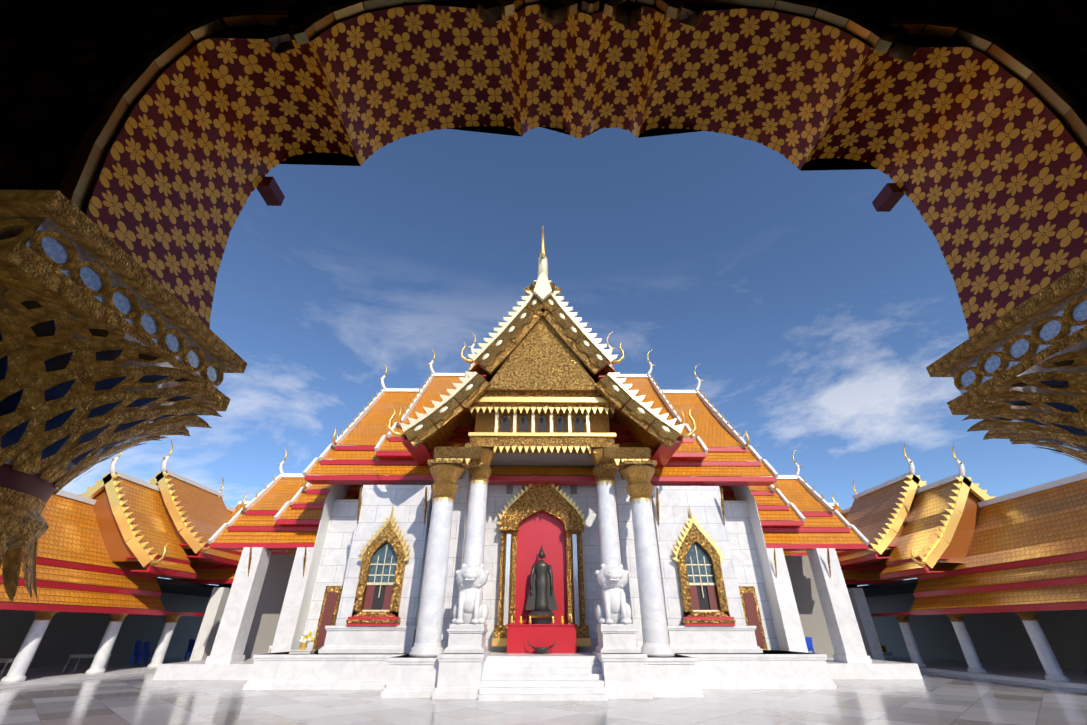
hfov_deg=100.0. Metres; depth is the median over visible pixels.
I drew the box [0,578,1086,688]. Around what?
colonnade
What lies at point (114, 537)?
gallery roofs
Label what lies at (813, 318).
sky
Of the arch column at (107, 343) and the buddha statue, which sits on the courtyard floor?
the arch column at (107, 343)
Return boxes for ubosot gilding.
[248,227,830,649]
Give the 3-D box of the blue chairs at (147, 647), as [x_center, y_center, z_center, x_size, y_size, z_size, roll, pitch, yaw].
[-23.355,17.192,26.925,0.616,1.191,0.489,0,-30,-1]
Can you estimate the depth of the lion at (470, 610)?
17.78 m
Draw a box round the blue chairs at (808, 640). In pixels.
[805,637,814,652]
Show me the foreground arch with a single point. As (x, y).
(158, 140)
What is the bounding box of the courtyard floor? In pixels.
[0,671,1086,724]
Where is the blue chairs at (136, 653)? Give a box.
[129,641,146,666]
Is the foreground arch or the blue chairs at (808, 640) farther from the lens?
the blue chairs at (808, 640)
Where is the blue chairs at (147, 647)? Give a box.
[138,642,154,665]
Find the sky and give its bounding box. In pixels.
[61,127,1086,585]
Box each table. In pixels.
[0,658,14,677]
[63,654,111,671]
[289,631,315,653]
[506,616,576,653]
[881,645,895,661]
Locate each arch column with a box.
[0,190,247,602]
[926,260,1086,463]
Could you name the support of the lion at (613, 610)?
on the marble ubosot
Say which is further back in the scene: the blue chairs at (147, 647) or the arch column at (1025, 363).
the blue chairs at (147, 647)
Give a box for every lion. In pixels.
[449,563,489,628]
[594,564,634,628]
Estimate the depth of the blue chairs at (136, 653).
26.19 m
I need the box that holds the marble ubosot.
[153,453,922,700]
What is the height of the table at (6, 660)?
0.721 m
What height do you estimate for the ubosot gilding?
21.255 m
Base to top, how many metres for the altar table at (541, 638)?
1.350 m
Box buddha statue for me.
[525,544,557,623]
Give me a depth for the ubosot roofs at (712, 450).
25.00 m
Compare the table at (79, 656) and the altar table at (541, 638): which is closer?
the altar table at (541, 638)
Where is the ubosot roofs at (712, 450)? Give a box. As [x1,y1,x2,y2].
[208,331,868,650]
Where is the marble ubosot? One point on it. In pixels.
(422, 650)
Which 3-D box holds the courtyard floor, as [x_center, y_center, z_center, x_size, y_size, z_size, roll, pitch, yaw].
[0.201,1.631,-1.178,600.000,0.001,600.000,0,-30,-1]
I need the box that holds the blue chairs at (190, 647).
[184,639,193,661]
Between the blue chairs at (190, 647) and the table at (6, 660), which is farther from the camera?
the blue chairs at (190, 647)
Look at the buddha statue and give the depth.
21.08 m
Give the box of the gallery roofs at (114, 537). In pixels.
[0,441,1086,614]
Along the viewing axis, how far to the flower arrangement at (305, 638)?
18.89 m
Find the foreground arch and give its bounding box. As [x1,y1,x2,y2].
[0,0,1086,337]

